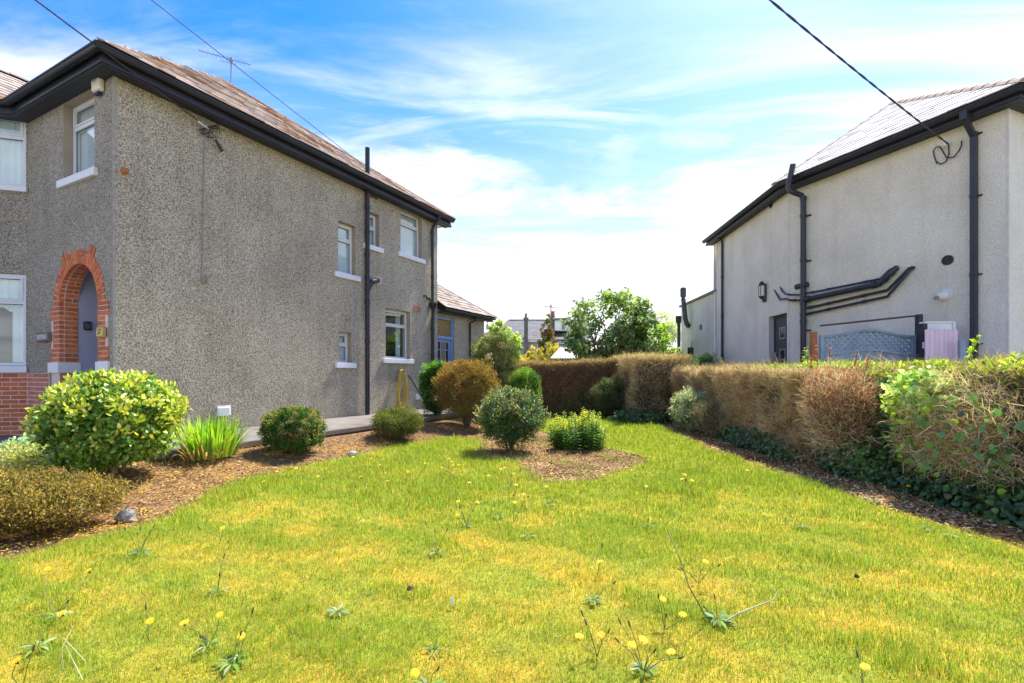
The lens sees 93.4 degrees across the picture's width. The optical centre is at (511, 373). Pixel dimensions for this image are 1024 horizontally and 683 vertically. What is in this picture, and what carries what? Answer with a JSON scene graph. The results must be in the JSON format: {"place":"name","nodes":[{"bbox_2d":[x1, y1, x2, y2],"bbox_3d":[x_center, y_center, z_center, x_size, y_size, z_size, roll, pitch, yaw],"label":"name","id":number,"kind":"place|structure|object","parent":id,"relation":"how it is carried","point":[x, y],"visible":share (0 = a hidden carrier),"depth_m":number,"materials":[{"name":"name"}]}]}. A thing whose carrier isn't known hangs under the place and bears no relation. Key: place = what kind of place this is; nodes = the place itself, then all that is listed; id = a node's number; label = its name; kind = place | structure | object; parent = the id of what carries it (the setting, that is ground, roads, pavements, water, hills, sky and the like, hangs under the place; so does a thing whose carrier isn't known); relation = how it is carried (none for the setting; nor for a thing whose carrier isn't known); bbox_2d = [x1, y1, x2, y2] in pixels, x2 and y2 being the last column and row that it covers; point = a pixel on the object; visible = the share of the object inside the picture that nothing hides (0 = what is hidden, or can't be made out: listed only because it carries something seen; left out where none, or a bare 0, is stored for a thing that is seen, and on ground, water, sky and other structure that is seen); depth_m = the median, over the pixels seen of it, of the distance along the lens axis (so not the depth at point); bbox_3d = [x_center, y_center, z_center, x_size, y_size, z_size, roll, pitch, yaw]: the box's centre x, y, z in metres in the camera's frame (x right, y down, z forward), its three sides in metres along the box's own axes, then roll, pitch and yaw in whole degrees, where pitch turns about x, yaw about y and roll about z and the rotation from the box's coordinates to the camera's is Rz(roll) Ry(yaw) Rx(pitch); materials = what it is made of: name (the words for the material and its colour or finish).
{"place":"outdoors","nodes":[
{"label":"outdoors","id":0,"kind":"place"},
{"bbox_2d":[0,435,22,471],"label":"driveway","id":1,"kind":"structure","parent":0,"point":[3,438],"depth_m":7.76,"materials":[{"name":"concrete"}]},
{"bbox_2d":[142,408,500,460],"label":"path","id":2,"kind":"structure","parent":0,"point":[347,425],"depth_m":8.90,"materials":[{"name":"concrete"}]},
{"bbox_2d":[418,359,455,414],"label":"dark green shrub","id":3,"kind":"object","parent":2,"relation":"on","point":[427,374],"visible":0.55,"depth_m":11.30,"materials":[{"name":"green plant"}]},
{"bbox_2d":[0,413,1023,682],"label":"lawn","id":4,"kind":"structure","parent":0,"point":[796,677],"depth_m":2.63,"materials":[{"name":"green plant"}]},
{"bbox_2d":[10,644,34,682],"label":"hawkweed","id":5,"kind":"object","parent":4,"relation":"on","point":[15,661],"visible":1,"depth_m":1.88,"materials":[{"name":"yellow plant"}]},
{"bbox_2d":[10,637,56,657],"bbox_3d":[-2.147,1.202,2.156,0.148,0.110,0.243,0,0,-29],"label":"leaf rosette","id":6,"kind":"object","parent":4,"relation":"on","point":[29,647],"visible":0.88,"depth_m":2.18,"materials":[{"name":"green plant"}]},
{"bbox_2d":[38,566,91,620],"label":"hawkweed","id":7,"kind":"object","parent":4,"relation":"on","point":[62,612],"visible":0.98,"depth_m":2.50,"materials":[{"name":"yellow plant"}]},
{"bbox_2d":[123,524,154,556],"bbox_3d":[-2.560,1.144,3.330,0.193,0.212,0.195,0,0,0],"label":"leaf rosette","id":8,"kind":"object","parent":4,"relation":"on","point":[138,552],"visible":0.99,"depth_m":3.32,"materials":[{"name":"green plant"}]},
{"bbox_2d":[181,611,222,652],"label":"hawkweed","id":9,"kind":"object","parent":4,"relation":"on","point":[217,615],"visible":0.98,"depth_m":2.20,"materials":[{"name":"green plant"}]},
{"bbox_2d":[205,553,227,594],"bbox_3d":[-1.665,1.155,2.767,0.136,0.193,0.154,0,0,0],"label":"leaf rosette","id":10,"kind":"object","parent":4,"relation":"on","point":[215,589],"visible":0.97,"depth_m":2.75,"materials":[{"name":"green plant"}]},
{"bbox_2d":[201,630,250,675],"bbox_3d":[-1.218,1.170,2.091,0.209,0.178,0.153,0,0,37],"label":"leaf rosette","id":11,"kind":"object","parent":4,"relation":"on","point":[235,666],"visible":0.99,"depth_m":2.07,"materials":[{"name":"green plant"}]},
{"bbox_2d":[227,607,253,663],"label":"hawkweed","id":12,"kind":"object","parent":4,"relation":"on","point":[242,636],"visible":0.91,"depth_m":2.14,"materials":[{"name":"green plant"}]},
{"bbox_2d":[324,603,348,616],"bbox_3d":[-0.913,1.239,2.516,0.123,0.020,0.130,0,0,-38],"label":"leaf rosette","id":13,"kind":"object","parent":4,"relation":"on","point":[330,609],"visible":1,"depth_m":2.51,"materials":[{"name":"green plant"}]},
{"bbox_2d":[409,665,444,682],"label":"hawkweed","id":14,"kind":"object","parent":4,"relation":"on","point":[414,672],"visible":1,"depth_m":1.87,"materials":[{"name":"yellow plant"}]},
{"bbox_2d":[176,446,811,508],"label":"seed stems","id":15,"kind":"object","parent":4,"relation":"on","point":[499,478],"visible":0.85,"depth_m":5.50,"materials":[{"name":"plant"}]},
{"bbox_2d":[576,610,609,656],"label":"hawkweed","id":16,"kind":"object","parent":4,"relation":"on","point":[601,635],"visible":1,"depth_m":2.10,"materials":[{"name":"yellow plant"}]},
{"bbox_2d":[582,581,615,604],"bbox_3d":[0.467,1.200,2.660,0.200,0.098,0.120,0,0,-41],"label":"leaf rosette","id":17,"kind":"object","parent":4,"relation":"on","point":[597,598],"visible":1,"depth_m":2.64,"materials":[{"name":"green plant"}]},
{"bbox_2d":[585,373,628,417],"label":"shaded shrub","id":18,"kind":"object","parent":4,"relation":"on","point":[615,399],"visible":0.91,"depth_m":13.03,"materials":[{"name":"green plant"}]},
{"bbox_2d":[614,618,683,677],"bbox_3d":[0.551,1.142,1.980,0.301,0.200,0.131,0,0,44],"label":"hawkweed","id":19,"kind":"object","parent":4,"relation":"on","point":[632,645],"visible":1,"depth_m":1.98,"materials":[{"name":"green plant"}]},
{"bbox_2d":[657,593,686,629],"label":"hawkweed","id":20,"kind":"object","parent":4,"relation":"on","point":[662,598],"visible":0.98,"depth_m":2.31,"materials":[{"name":"yellow plant"}]},
{"bbox_2d":[667,530,706,618],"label":"flower stem","id":21,"kind":"object","parent":4,"relation":"on","point":[685,575],"visible":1,"depth_m":2.38,"materials":[{"name":"green plant"}]},
{"bbox_2d":[701,594,740,629],"bbox_3d":[1.031,1.171,2.394,0.190,0.150,0.237,0,0,23],"label":"leaf rosette","id":22,"kind":"object","parent":4,"relation":"on","point":[723,616],"visible":0.98,"depth_m":2.40,"materials":[{"name":"green plant"}]},
{"bbox_2d":[725,587,776,621],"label":"curling stem","id":23,"kind":"object","parent":4,"relation":"on","point":[731,617],"visible":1,"depth_m":2.41,"materials":[{"name":"beige plant"}]},
{"bbox_2d":[849,650,869,682],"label":"hawkweed","id":24,"kind":"object","parent":4,"relation":"on","point":[864,666],"visible":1,"depth_m":1.89,"materials":[{"name":"yellow plant"}]},
{"bbox_2d":[0,416,1023,559],"bbox_3d":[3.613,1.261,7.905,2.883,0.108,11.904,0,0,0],"label":"bark mulch","id":25,"kind":"object","parent":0,"point":[953,520],"visible":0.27,"depth_m":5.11,"materials":[{"name":"brown wood"}]},
{"bbox_2d":[0,433,47,460],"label":"sedum clump","id":26,"kind":"object","parent":25,"relation":"on","point":[22,438],"visible":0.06,"depth_m":5.74,"materials":[{"name":"green plant"}]},
{"bbox_2d":[0,440,56,472],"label":"sedum clump","id":27,"kind":"object","parent":25,"relation":"on","point":[28,456],"visible":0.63,"depth_m":5.28,"materials":[{"name":"green plant"}]},
{"bbox_2d":[0,461,143,539],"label":"spreading conifer","id":28,"kind":"object","parent":25,"relation":"on","point":[37,500],"visible":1,"depth_m":3.79,"materials":[{"name":"yellow plant"}]},
{"bbox_2d":[19,366,192,474],"bbox_3d":[-4.384,0.514,5.270,1.510,1.191,1.235,0,0,0],"label":"glossy shrub","id":29,"kind":"object","parent":25,"relation":"on","point":[106,421],"visible":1,"depth_m":4.95,"materials":[{"name":"green plant"}]},
{"bbox_2d":[114,507,136,522],"bbox_3d":[-3.317,1.230,4.154,0.158,0.169,0.122,0,0,16],"label":"stone","id":30,"kind":"object","parent":25,"relation":"on","point":[127,515],"visible":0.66,"depth_m":4.12,"materials":[{"name":"grey stone"}]},
{"bbox_2d":[169,433,243,461],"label":"withered strap leaves","id":31,"kind":"object","parent":25,"relation":"on","point":[191,457],"visible":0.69,"depth_m":5.94,"materials":[{"name":"brown plant"}]},
{"bbox_2d":[176,409,268,458],"bbox_3d":[-3.915,0.769,6.293,1.276,0.619,1.094,0,0,0],"label":"strap leaved clump","id":32,"kind":"object","parent":25,"relation":"on","point":[211,436],"visible":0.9,"depth_m":6.12,"materials":[{"name":"green plant"}]},
{"bbox_2d":[0,415,542,556],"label":"bark mulch","id":33,"kind":"object","parent":25,"relation":"on","point":[109,524],"visible":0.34,"depth_m":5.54,"materials":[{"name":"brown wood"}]},
{"bbox_2d":[369,405,426,440],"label":"cushion shrub","id":34,"kind":"object","parent":33,"relation":"on","point":[397,417],"visible":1,"depth_m":8.48,"materials":[{"name":"green plant"}]},
{"bbox_2d":[256,404,327,453],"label":"clipped ball shrub","id":35,"kind":"object","parent":25,"relation":"on","point":[279,429],"visible":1,"depth_m":6.75,"materials":[{"name":"green plant"}]},
{"bbox_2d":[429,354,501,426],"bbox_3d":[-1.031,0.365,10.693,1.612,1.635,1.506,0,0,0],"label":"russet shrub","id":36,"kind":"object","parent":25,"relation":"on","point":[450,377],"visible":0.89,"depth_m":10.35,"materials":[{"name":"brown plant"}]},
{"bbox_2d":[468,327,520,399],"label":"tall dark shrub","id":37,"kind":"object","parent":25,"relation":"on","point":[499,351],"visible":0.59,"depth_m":12.34,"materials":[{"name":"green plant"}]},
{"bbox_2d":[475,318,523,389],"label":"hydrangea","id":38,"kind":"object","parent":25,"relation":"on","point":[516,338],"visible":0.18,"depth_m":13.83,"materials":[{"name":"green plant"}]},
{"bbox_2d":[472,384,550,451],"bbox_3d":[0.012,0.720,7.789,1.287,1.124,1.248,0,0,0],"label":"whorled shrub","id":39,"kind":"object","parent":25,"relation":"on","point":[521,412],"visible":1,"depth_m":7.50,"materials":[{"name":"green plant"}]},
{"bbox_2d":[509,365,542,404],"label":"round topiary","id":40,"kind":"object","parent":25,"relation":"on","point":[527,376],"visible":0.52,"depth_m":11.62,"materials":[{"name":"green plant"}]},
{"bbox_2d":[467,433,649,482],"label":"bark mulch","id":41,"kind":"object","parent":25,"relation":"on","point":[549,456],"visible":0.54,"depth_m":7.09,"materials":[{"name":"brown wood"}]},
{"bbox_2d":[507,353,618,416],"bbox_3d":[1.445,0.433,14.122,3.761,2.165,1.587,0,0,0],"label":"back hedge","id":42,"kind":"object","parent":25,"relation":"on","point":[566,386],"visible":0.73,"depth_m":13.76,"materials":[{"name":"brown plant"}]},
{"bbox_2d":[548,407,607,450],"bbox_3d":[1.107,0.897,7.967,0.927,0.695,0.849,0,0,30],"label":"loosestrife","id":43,"kind":"object","parent":25,"relation":"on","point":[569,436],"visible":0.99,"depth_m":7.87,"materials":[{"name":"green plant"}]},
{"bbox_2d":[556,287,662,389],"bbox_3d":[3.475,-0.912,17.268,3.761,4.352,3.324,0,0,0],"label":"broadleaf tree","id":44,"kind":"object","parent":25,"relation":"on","point":[619,327],"visible":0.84,"depth_m":16.86,"materials":[{"name":"green plant"}]},
{"bbox_2d":[607,406,669,424],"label":"ivy","id":45,"kind":"object","parent":25,"relation":"on","point":[622,415],"visible":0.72,"depth_m":11.98,"materials":[{"name":"green plant"}]},
{"bbox_2d":[615,318,673,354],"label":"leaning bush","id":46,"kind":"object","parent":25,"relation":"on","point":[659,330],"visible":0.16,"depth_m":17.92,"materials":[{"name":"green plant"}]},
{"bbox_2d":[611,346,694,422],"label":"hedge block","id":47,"kind":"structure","parent":25,"relation":"on","point":[647,379],"depth_m":12.26,"materials":[{"name":"brown plant"}]},
{"bbox_2d":[665,385,711,431],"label":"variegated shrub","id":48,"kind":"object","parent":25,"relation":"on","point":[680,406],"visible":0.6,"depth_m":10.29,"materials":[{"name":"green plant"}]},
{"bbox_2d":[687,398,731,436],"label":"bare twiggy shrub","id":49,"kind":"object","parent":25,"relation":"on","point":[712,422],"visible":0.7,"depth_m":9.34,"materials":[{"name":"plant"}]},
{"bbox_2d":[713,423,803,461],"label":"ivy","id":50,"kind":"object","parent":25,"relation":"on","point":[729,437],"visible":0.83,"depth_m":7.78,"materials":[{"name":"green plant"}]},
{"bbox_2d":[668,349,891,469],"bbox_3d":[4.494,0.602,9.100,1.648,2.025,6.449,0,0,0],"label":"side hedge","id":51,"kind":"object","parent":25,"relation":"on","point":[759,395],"visible":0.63,"depth_m":7.79,"materials":[{"name":"brown plant"}]},
{"bbox_2d":[792,355,889,476],"bbox_3d":[4.099,0.495,5.995,1.034,1.520,1.305,0,0,0],"label":"red barberry","id":52,"kind":"object","parent":25,"relation":"on","point":[856,402],"visible":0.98,"depth_m":5.84,"materials":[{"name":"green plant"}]},
{"bbox_2d":[810,435,892,483],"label":"ivy","id":53,"kind":"object","parent":25,"relation":"on","point":[865,472],"visible":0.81,"depth_m":5.71,"materials":[{"name":"green plant"}]},
{"bbox_2d":[863,374,924,484],"bbox_3d":[4.445,0.658,5.541,0.604,1.306,0.918,0,0,0],"label":"ivy","id":54,"kind":"object","parent":25,"relation":"on","point":[885,426],"visible":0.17,"depth_m":5.52,"materials":[{"name":"green plant"}]},
{"bbox_2d":[852,345,1023,516],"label":"hedge","id":55,"kind":"object","parent":25,"relation":"on","point":[1012,366],"visible":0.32,"depth_m":4.60,"materials":[{"name":"green plant"}]},
{"bbox_2d":[964,335,980,361],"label":"hedge shoot","id":56,"kind":"object","parent":55,"relation":"on","point":[974,342],"visible":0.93,"depth_m":5.35,"materials":[{"name":"green plant"}]},
{"bbox_2d":[958,407,1023,499],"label":"ivy","id":57,"kind":"object","parent":55,"relation":"attached to","point":[1018,447],"visible":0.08,"depth_m":4.23,"materials":[{"name":"green plant"}]},
{"bbox_2d":[875,452,1023,530],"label":"ivy","id":58,"kind":"object","parent":25,"relation":"on","point":[1006,507],"visible":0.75,"depth_m":4.38,"materials":[{"name":"green plant"}]},
{"bbox_2d":[877,359,1023,515],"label":"broadleaf bush","id":59,"kind":"object","parent":25,"relation":"on","point":[924,402],"visible":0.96,"depth_m":4.50,"materials":[{"name":"green plant"}]},
{"bbox_2d":[0,0,1023,368],"label":"sky","id":60,"kind":"structure","parent":0,"point":[576,149],"materials":[{"name":"blue"}]},
{"bbox_2d":[549,311,591,358],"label":"dormer house","id":61,"kind":"structure","parent":0,"point":[559,330],"depth_m":42.89,"materials":[{"name":"stone"}]},
{"bbox_2d":[550,347,612,373],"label":"garden shed","id":62,"kind":"structure","parent":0,"point":[560,352],"depth_m":19.89,"materials":[{"name":"white"}]},
{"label":"side passage","id":63,"kind":"structure","parent":0,"visible":0},
{"bbox_2d":[682,352,720,367],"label":"clipped green shrub","id":64,"kind":"object","parent":63,"relation":"on","point":[702,359],"visible":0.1,"depth_m":14.49,"materials":[{"name":"green plant"}]},
{"bbox_2d":[809,332,816,362],"bbox_3d":[5.107,0.250,8.180,0.085,1.905,0.085,0,0,0],"label":"wooden post","id":65,"kind":"object","parent":63,"relation":"on","point":[812,342],"visible":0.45,"depth_m":8.14,"materials":[{"name":"orange wood"}]},
{"bbox_2d":[675,76,1023,366],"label":"roughcast house","id":66,"kind":"structure","parent":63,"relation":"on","point":[880,213],"depth_m":9.18,"materials":[{"name":"concrete"}]},
{"bbox_2d":[758,281,766,298],"bbox_3d":[6.280,-2.085,12.118,0.186,0.460,0.170,0,0,0],"label":"wall lantern","id":67,"kind":"object","parent":66,"relation":"attached to","point":[762,289],"depth_m":12.08,"materials":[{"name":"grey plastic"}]},
{"bbox_2d":[774,314,786,363],"bbox_3d":[6.484,-0.121,11.530,0.124,2.543,0.849,0,0,3],"label":"side door","id":68,"kind":"structure","parent":66,"relation":"in","point":[780,322],"depth_m":11.63,"materials":[{"name":"metal"}]},
{"bbox_2d":[919,321,955,329],"bbox_3d":[7.067,0.047,8.020,0.503,1.805,0.120,0,0,0],"label":"white cabinet","id":69,"kind":"object","parent":66,"relation":"attached to","point":[943,325],"visible":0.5,"depth_m":7.98,"materials":[{"name":"paint"}]},
{"bbox_2d":[933,289,952,300],"bbox_3d":[7.366,-1.346,8.250,0.208,0.210,0.210,0,0,-23],"label":"bulkhead light","id":70,"kind":"object","parent":66,"relation":"attached to","point":[944,295],"visible":1,"depth_m":8.22,"materials":[{"name":"white plastic"}]},
{"bbox_2d":[933,140,961,164],"bbox_3d":[7.417,-3.775,8.230,0.130,0.367,0.418,0,0,-22],"label":"cable tangle","id":71,"kind":"object","parent":66,"relation":"attached to","point":[944,145],"visible":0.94,"depth_m":8.22,"materials":[{"name":"black plastic"}]},
{"bbox_2d":[769,0,948,144],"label":"overhead cable","id":72,"kind":"object","parent":71,"relation":"attached to","point":[776,5],"visible":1,"depth_m":6.48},
{"bbox_2d":[915,314,922,360],"bbox_3d":[6.854,0.130,8.130,0.075,2.241,0.085,0,0,0],"label":"dark post","id":73,"kind":"object","parent":63,"relation":"on","point":[918,318],"visible":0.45,"depth_m":8.11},
{"bbox_2d":[819,329,915,361],"bbox_3d":[6.002,0.026,8.146,1.612,1.548,0.052,0,0,0],"label":"lattice fence panel","id":74,"kind":"object","parent":73,"relation":"attached to","point":[862,351],"visible":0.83,"depth_m":8.14,"materials":[{"name":"blue paint"}]},
{"bbox_2d":[820,315,915,326],"bbox_3d":[6.025,-0.887,8.150,1.642,0.203,0.032,0,0,0],"label":"rail","id":75,"kind":"object","parent":73,"relation":"attached to","point":[868,320],"visible":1,"depth_m":8.14,"materials":[{"name":"metal"}]},
{"bbox_2d":[919,323,927,360],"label":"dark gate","id":76,"kind":"structure","parent":63,"relation":"on","point":[923,327],"depth_m":7.87,"materials":[{"name":"grey plastic"}]},
{"bbox_2d":[922,329,957,361],"bbox_3d":[6.898,0.121,7.780,0.522,1.657,0.060,0,0,0],"label":"pink board fence","id":77,"kind":"object","parent":63,"relation":"on","point":[945,339],"visible":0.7,"depth_m":7.75,"materials":[{"name":"paint"}]},
{"bbox_2d":[957,340,965,362],"bbox_3d":[7.079,0.365,7.600,0.090,1.771,0.050,0,0,0],"label":"fence post","id":78,"kind":"object","parent":63,"relation":"on","point":[961,348],"visible":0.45,"depth_m":7.58,"materials":[{"name":"blue paint"}]},
{"label":"ground","id":79,"kind":"structure","parent":0,"visible":0},
{"bbox_2d":[0,37,496,436],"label":"pebbledash house","id":80,"kind":"structure","parent":79,"relation":"on","point":[325,293],"depth_m":8.31,"materials":[{"name":"grey concrete"}]},
{"bbox_2d":[0,307,12,361],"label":"curtain","id":81,"kind":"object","parent":80,"relation":"in","point":[6,317],"depth_m":8.51,"materials":[{"name":"white fabric"}]},
{"bbox_2d":[0,274,27,372],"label":"window","id":82,"kind":"structure","parent":80,"relation":"in","point":[12,286],"depth_m":8.32,"materials":[{"name":"white plastic"}]},
{"bbox_2d":[0,119,27,192],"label":"window","id":83,"kind":"structure","parent":80,"relation":"in","point":[12,133],"depth_m":8.32,"materials":[{"name":"white plastic"}]},
{"bbox_2d":[36,332,51,341],"bbox_3d":[-7.727,-0.599,7.962,0.460,0.150,0.058,0,0,27],"label":"name plate","id":84,"kind":"object","parent":80,"relation":"attached to","point":[43,336],"visible":1,"depth_m":7.90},
{"bbox_2d":[56,98,97,188],"bbox_3d":[-6.689,-3.623,7.556,1.201,1.335,0.267,0,0,27],"label":"window","id":85,"kind":"structure","parent":80,"relation":"in","point":[83,114],"depth_m":7.75,"materials":[{"name":"white plastic"}]},
{"bbox_2d":[91,78,103,96],"bbox_3d":[-6.117,-4.272,7.119,0.240,0.324,0.088,0,0,27],"label":"alarm box","id":86,"kind":"object","parent":80,"relation":"attached to","point":[97,86],"visible":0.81,"depth_m":7.08,"materials":[{"name":"beige plastic"}]},
{"bbox_2d":[96,327,105,337],"bbox_3d":[-6.021,-0.602,7.072,0.180,0.150,0.054,0,0,27],"label":"number plaque","id":87,"kind":"object","parent":80,"relation":"attached to","point":[100,332],"visible":1,"depth_m":7.04,"materials":[{"name":"gold metal"}]},
{"bbox_2d":[35,0,208,127],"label":"overhead cable","id":88,"kind":"object","parent":80,"relation":"attached to","point":[49,10],"visible":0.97,"depth_m":6.70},
{"bbox_2d":[201,118,207,283],"bbox_3d":[-5.169,-2.980,8.120,0.058,2.969,0.112,0,0,29],"label":"wall cable","id":89,"kind":"object","parent":80,"relation":"attached to","point":[202,276],"depth_m":8.11,"materials":[{"name":"grey plastic"}]},
{"bbox_2d":[198,121,223,151],"bbox_3d":[-5.121,-4.078,8.136,0.167,0.503,0.534,0,0,12],"label":"cable tangle","id":90,"kind":"object","parent":80,"relation":"attached to","point":[215,140],"visible":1,"depth_m":8.21,"materials":[{"name":"black plastic"}]},
{"bbox_2d":[199,49,250,82],"bbox_3d":[-7.735,-8.146,13.000,1.399,1.123,0.311,0,0,0],"label":"television aerial","id":91,"kind":"object","parent":80,"relation":"attached to","point":[231,59],"visible":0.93,"depth_m":12.99,"materials":[{"name":"metal"}]},
{"bbox_2d":[151,0,362,164],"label":"overhead cable","id":92,"kind":"object","parent":80,"relation":"attached to","point":[248,75],"visible":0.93,"depth_m":9.56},
{"bbox_2d":[335,332,356,367],"bbox_3d":[-3.891,-0.522,10.973,0.386,0.809,0.591,0,0,27],"label":"window","id":93,"kind":"structure","parent":80,"relation":"in","point":[342,363],"depth_m":11.03,"materials":[{"name":"white plastic"}]},
{"bbox_2d":[334,223,360,281],"bbox_3d":[-3.894,-2.767,11.036,0.449,1.270,0.745,0,0,27],"label":"window","id":94,"kind":"structure","parent":80,"relation":"in","point":[344,271],"depth_m":11.11,"materials":[{"name":"white plastic"}]},
{"bbox_2d":[364,214,383,253],"bbox_3d":[-3.495,-3.426,11.764,0.405,0.921,0.637,0,0,27],"label":"window","id":95,"kind":"structure","parent":80,"relation":"in","point":[372,218],"depth_m":11.87,"materials":[{"name":"white plastic"}]},
{"bbox_2d":[383,309,413,363],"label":"window","id":96,"kind":"structure","parent":80,"relation":"in","point":[390,314],"depth_m":12.96,"materials":[{"name":"white plastic"}]},
{"bbox_2d":[397,369,407,409],"bbox_3d":[-2.841,0.416,12.493,0.355,1.072,0.185,0,0,-44],"label":"garden hose","id":97,"kind":"object","parent":80,"relation":"hanging from","point":[405,388],"visible":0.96,"depth_m":12.51,"materials":[{"name":"yellow plastic"}]},
{"bbox_2d":[398,211,425,263],"bbox_3d":[-2.741,-3.674,12.999,0.678,1.274,1.063,0,0,0],"label":"window","id":98,"kind":"structure","parent":80,"relation":"in","point":[409,223],"depth_m":13.15,"materials":[{"name":"white plastic"}]},
{"bbox_2d":[437,316,452,398],"bbox_3d":[-2.064,-0.347,14.511,0.120,2.654,0.878,0,0,27],"label":"back door","id":99,"kind":"structure","parent":80,"relation":"in","point":[444,325],"depth_m":14.60,"materials":[{"name":"blue paint"}]},
{"bbox_2d":[502,313,547,355],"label":"bungalow","id":100,"kind":"object","parent":79,"relation":"on","point":[526,328],"visible":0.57,"depth_m":45.15,"materials":[{"name":"stone"}]},
{"bbox_2d":[525,345,550,360],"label":"golden shrub","id":101,"kind":"object","parent":79,"relation":"on","point":[536,353],"visible":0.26,"depth_m":22.79,"materials":[{"name":"yellow plant"}]},
{"bbox_2d":[537,313,556,359],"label":"conifer column","id":102,"kind":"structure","parent":79,"relation":"on","point":[548,333],"depth_m":37.76,"materials":[{"name":"brown plant"}]},
{"bbox_2d":[541,341,563,361],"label":"golden shrub","id":103,"kind":"object","parent":79,"relation":"on","point":[552,351],"visible":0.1,"depth_m":23.29,"materials":[{"name":"yellow plant"}]},
{"bbox_2d":[644,306,676,350],"bbox_3d":[7.550,-1.053,24.471,2.822,4.632,2.509,0,0,15],"label":"willow tree","id":104,"kind":"object","parent":79,"relation":"on","point":[672,325],"visible":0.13,"depth_m":23.93,"materials":[{"name":"green plant"}]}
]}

